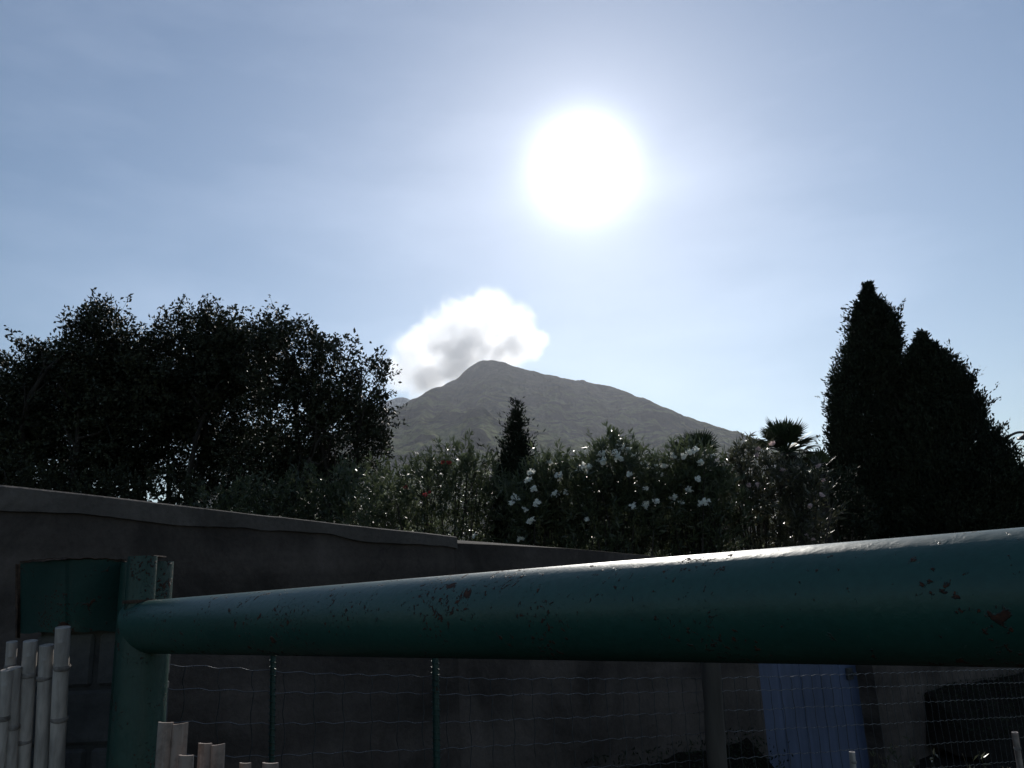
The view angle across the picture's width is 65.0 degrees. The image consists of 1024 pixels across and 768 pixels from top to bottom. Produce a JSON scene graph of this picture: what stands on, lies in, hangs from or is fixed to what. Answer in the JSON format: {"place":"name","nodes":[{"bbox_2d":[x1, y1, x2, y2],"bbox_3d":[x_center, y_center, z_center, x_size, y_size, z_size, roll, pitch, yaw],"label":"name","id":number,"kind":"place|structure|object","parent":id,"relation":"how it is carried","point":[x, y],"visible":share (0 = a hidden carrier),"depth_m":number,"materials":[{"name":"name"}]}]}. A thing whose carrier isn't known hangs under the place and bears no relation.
{"place":"outdoors","nodes":[
{"label":"outdoors","id":0,"kind":"place"},
{"bbox_2d":[368,397,409,418],"bbox_3d":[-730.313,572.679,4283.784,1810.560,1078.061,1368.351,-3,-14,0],"label":"ridge","id":1,"kind":"structure","parent":0,"point":[399,401],"depth_m":4505.56,"materials":[{"name":"grey stone"}]},
{"bbox_2d":[175,360,827,556],"bbox_3d":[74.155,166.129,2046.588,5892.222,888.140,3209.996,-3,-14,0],"label":"volcano","id":2,"kind":"structure","parent":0,"point":[475,398],"depth_m":2239.43},
{"bbox_2d":[0,0,1023,502],"label":"sky","id":3,"kind":"structure","parent":0,"point":[678,206],"materials":[{"name":"blue"}]},
{"bbox_2d":[914,750,1023,767],"bbox_3d":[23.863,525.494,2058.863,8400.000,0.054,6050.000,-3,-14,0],"label":"ground","id":4,"kind":"structure","parent":0,"point":[943,760],"depth_m":5.18,"materials":[{"name":"black soil"}]},
{"bbox_2d":[0,668,13,767],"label":"bamboo cane","id":5,"kind":"object","parent":4,"relation":"on","point":[6,680],"visible":1,"depth_m":1.55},
{"bbox_2d":[4,640,17,668],"bbox_3d":[-1.030,1.114,1.595,0.024,1.165,0.253,3,-15,-20],"label":"bamboo cane","id":6,"kind":"object","parent":4,"relation":"on","point":[11,653],"visible":0.36,"depth_m":1.62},
{"bbox_2d":[5,666,21,767],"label":"bamboo cane","id":7,"kind":"object","parent":4,"relation":"on","point":[12,744],"visible":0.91,"depth_m":1.56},
{"bbox_2d":[17,639,37,767],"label":"bamboo cane","id":8,"kind":"object","parent":4,"relation":"on","point":[28,673],"visible":0.99,"depth_m":1.58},
{"bbox_2d":[33,643,53,767],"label":"bamboo cane","id":9,"kind":"object","parent":4,"relation":"on","point":[44,676],"visible":0.9,"depth_m":1.59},
{"bbox_2d":[49,626,70,767],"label":"bamboo cane","id":10,"kind":"object","parent":4,"relation":"on","point":[59,718],"visible":1,"depth_m":1.57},
{"bbox_2d":[0,287,191,501],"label":"evergreen tree","id":11,"kind":"object","parent":4,"relation":"on","point":[71,429],"visible":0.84,"depth_m":11.21,"materials":[{"name":"green plant"}]},
{"bbox_2d":[31,631,170,767],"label":"block pillar","id":12,"kind":"structure","parent":4,"relation":"on","point":[91,657],"depth_m":1.70,"materials":[{"name":"grey concrete"}]},
{"bbox_2d":[0,447,224,508],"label":"garden shrub","id":13,"kind":"object","parent":4,"relation":"on","point":[122,480],"visible":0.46,"depth_m":10.36,"materials":[{"name":"green plant"}]},
{"bbox_2d":[105,555,173,767],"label":"gate post","id":14,"kind":"object","parent":4,"relation":"on","point":[164,580],"visible":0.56,"depth_m":1.68,"materials":[{"name":"metal"}]},
{"bbox_2d":[15,557,125,637],"bbox_3d":[-0.948,0.449,1.692,0.261,0.162,0.105,-4,-14,6],"label":"metal sheet","id":15,"kind":"object","parent":14,"relation":"attached to","point":[76,594],"visible":0.97,"depth_m":1.68,"materials":[{"name":"paint"}]},
{"bbox_2d":[108,527,1023,767],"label":"metal gate","id":16,"kind":"structure","parent":14,"relation":"attached to","point":[952,600],"depth_m":0.77,"materials":[{"name":"metal"}]},
{"bbox_2d":[155,722,188,767],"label":"cut stake","id":17,"kind":"object","parent":4,"relation":"on","point":[171,744],"visible":0.96,"depth_m":1.32,"materials":[{"name":"beige wood"}]},
{"bbox_2d":[178,754,193,767],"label":"cut stake","id":18,"kind":"object","parent":4,"relation":"on","point":[185,761],"visible":1,"depth_m":1.29,"materials":[{"name":"beige wood"}]},
{"bbox_2d":[96,293,288,510],"bbox_3d":[-4.715,1.530,12.019,3.080,5.830,2.581,-3,-14,0],"label":"evergreen tree","id":19,"kind":"object","parent":4,"relation":"on","point":[208,367],"visible":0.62,"depth_m":11.79,"materials":[{"name":"green plant"}]},
{"bbox_2d":[197,743,224,767],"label":"cut stake","id":20,"kind":"object","parent":4,"relation":"on","point":[210,755],"visible":1,"depth_m":1.35,"materials":[{"name":"beige wood"}]},
{"bbox_2d":[0,485,460,767],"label":"concrete wall","id":21,"kind":"structure","parent":4,"relation":"on","point":[211,551],"depth_m":2.62,"materials":[{"name":"grey concrete"}]},
{"bbox_2d":[239,762,250,767],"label":"cut stake","id":22,"kind":"object","parent":4,"relation":"on","point":[244,765],"visible":1,"depth_m":1.39,"materials":[{"name":"beige wood"}]},
{"bbox_2d":[262,762,278,767],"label":"cut stake","id":23,"kind":"object","parent":4,"relation":"on","point":[270,765],"visible":1,"depth_m":1.37,"materials":[{"name":"beige wood"}]},
{"bbox_2d":[185,448,398,527],"bbox_3d":[-2.555,2.255,9.455,2.685,2.946,1.105,-3,-14,0],"label":"garden shrub","id":24,"kind":"object","parent":4,"relation":"on","point":[333,495],"visible":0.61,"depth_m":9.50,"materials":[{"name":"green plant"}]},
{"bbox_2d":[211,294,409,524],"bbox_3d":[-2.776,1.443,10.853,2.752,5.257,1.853,-3,-14,0],"label":"evergreen tree","id":25,"kind":"object","parent":4,"relation":"on","point":[325,407],"visible":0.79,"depth_m":10.89,"materials":[{"name":"green plant"}]},
{"bbox_2d":[329,428,524,542],"bbox_3d":[-0.925,2.004,8.880,2.444,3.003,1.320,-3,-14,0],"label":"oleander bush","id":26,"kind":"object","parent":4,"relation":"on","point":[467,464],"visible":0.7,"depth_m":8.90,"materials":[{"name":"green plant"}]},
{"bbox_2d":[477,396,545,544],"bbox_3d":[0.041,1.869,9.297,0.985,3.386,1.235,-3,-14,0],"label":"cypress tree","id":27,"kind":"object","parent":4,"relation":"on","point":[514,451],"visible":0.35,"depth_m":9.24,"materials":[{"name":"green plant"}]},
{"bbox_2d":[472,437,609,550],"bbox_3d":[0.460,1.944,8.441,1.357,2.776,1.399,-8,-15,21],"label":"oleander bush","id":28,"kind":"object","parent":4,"relation":"on","point":[544,518],"visible":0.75,"depth_m":8.46,"materials":[{"name":"green plant"}]},
{"bbox_2d":[169,656,1023,767],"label":"wire fence","id":29,"kind":"object","parent":4,"relation":"on","point":[713,697],"visible":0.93,"depth_m":3.11,"materials":[{"name":"green"}]},
{"bbox_2d":[454,540,768,767],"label":"concrete wall","id":30,"kind":"structure","parent":4,"relation":"on","point":[475,557],"depth_m":3.46,"materials":[{"name":"grey concrete"}]},
{"bbox_2d":[758,663,869,767],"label":"plank door","id":31,"kind":"structure","parent":30,"relation":"attached to","point":[801,718],"depth_m":4.70,"materials":[{"name":"blue paint"}]},
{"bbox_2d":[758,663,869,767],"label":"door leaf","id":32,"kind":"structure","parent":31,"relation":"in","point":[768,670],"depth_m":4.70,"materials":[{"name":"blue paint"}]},
{"bbox_2d":[554,421,690,556],"bbox_3d":[1.180,1.779,8.199,1.416,2.914,1.181,-3,-14,0],"label":"oleander bush","id":33,"kind":"object","parent":4,"relation":"on","point":[621,533],"visible":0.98,"depth_m":8.14,"materials":[{"name":"green plant"}]},
{"bbox_2d":[672,427,720,553],"bbox_3d":[2.240,1.954,9.153,0.595,2.963,0.579,-14,-18,39],"label":"fan palm","id":34,"kind":"object","parent":4,"relation":"on","point":[706,437],"visible":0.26,"depth_m":9.34,"materials":[{"name":"green plant"}]},
{"bbox_2d":[630,433,763,556],"bbox_3d":[1.921,1.868,8.371,1.419,2.762,1.301,-3,-14,0],"label":"oleander bush","id":35,"kind":"object","parent":4,"relation":"on","point":[703,492],"visible":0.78,"depth_m":8.33,"materials":[{"name":"green plant"}]},
{"bbox_2d":[695,431,847,552],"bbox_3d":[2.806,1.891,8.679,1.928,2.793,1.232,-3,-14,0],"label":"oleander bush","id":36,"kind":"object","parent":4,"relation":"on","point":[763,494],"visible":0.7,"depth_m":8.69,"materials":[{"name":"green plant"}]},
{"bbox_2d":[752,415,826,545],"bbox_3d":[3.302,1.863,9.228,0.950,3.084,0.990,-3,-14,0],"label":"fan palm","id":37,"kind":"object","parent":4,"relation":"on","point":[786,432],"visible":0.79,"depth_m":9.40,"materials":[{"name":"green plant"}]},
{"bbox_2d":[798,447,840,543],"bbox_3d":[3.791,2.113,9.636,0.721,2.756,0.697,-3,-14,0],"label":"fan palm","id":38,"kind":"object","parent":4,"relation":"on","point":[825,458],"visible":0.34,"depth_m":9.78,"materials":[{"name":"green plant"}]},
{"bbox_2d":[630,673,1023,767],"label":"earth bank","id":39,"kind":"structure","parent":4,"relation":"on","point":[939,736],"depth_m":5.42,"materials":[{"name":"black soil"}]},
{"bbox_2d":[574,668,1023,767],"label":"ground cover","id":40,"kind":"object","parent":39,"relation":"on","point":[758,745],"visible":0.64,"depth_m":5.27,"materials":[{"name":"green plant"}]},
{"bbox_2d":[804,460,885,542],"bbox_3d":[4.737,2.471,11.388,1.261,2.833,1.002,-3,-14,0],"label":"garden shrub","id":41,"kind":"object","parent":4,"relation":"on","point":[842,494],"visible":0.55,"depth_m":11.37,"materials":[{"name":"green plant"}]},
{"bbox_2d":[849,751,856,767],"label":"garden stake","id":42,"kind":"object","parent":4,"relation":"on","point":[853,761],"visible":1,"depth_m":3.09,"materials":[{"name":"wood"}]},
{"bbox_2d":[809,280,937,542],"bbox_3d":[6.065,2.126,13.694,2.276,7.451,3.154,-3,-14,0],"label":"cypress tree","id":43,"kind":"object","parent":4,"relation":"on","point":[863,383],"visible":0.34,"depth_m":13.15,"materials":[{"name":"green plant"}]},
{"bbox_2d":[855,665,919,767],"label":"pillar","id":44,"kind":"structure","parent":4,"relation":"on","point":[878,681],"depth_m":5.08,"materials":[{"name":"concrete"}]},
{"bbox_2d":[892,736,937,767],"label":"dry weed","id":45,"kind":"object","parent":4,"relation":"on","point":[911,765],"visible":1,"depth_m":3.57,"materials":[{"name":"brown plant"}]},
{"bbox_2d":[869,328,1023,538],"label":"cypress tree","id":46,"kind":"object","parent":4,"relation":"on","point":[967,464],"visible":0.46,"depth_m":12.40,"materials":[{"name":"green plant"}]},
{"bbox_2d":[905,666,1023,758],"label":"concrete wall","id":47,"kind":"structure","parent":4,"relation":"on","point":[918,693],"depth_m":5.62,"materials":[{"name":"grey concrete"}]},
{"bbox_2d":[942,752,1007,767],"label":"dry weed","id":48,"kind":"object","parent":4,"relation":"on","point":[982,756],"visible":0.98,"depth_m":2.84,"materials":[{"name":"beige plant"}]},
{"bbox_2d":[1011,731,1023,767],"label":"garden stake","id":49,"kind":"object","parent":4,"relation":"on","point":[1017,749],"visible":1,"depth_m":2.59,"materials":[{"name":"beige wood"}]},
{"bbox_2d":[1011,431,1023,439],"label":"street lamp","id":50,"kind":"object","parent":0,"point":[1020,437],"visible":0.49,"depth_m":16.98,"materials":[{"name":"metal"}]}
]}

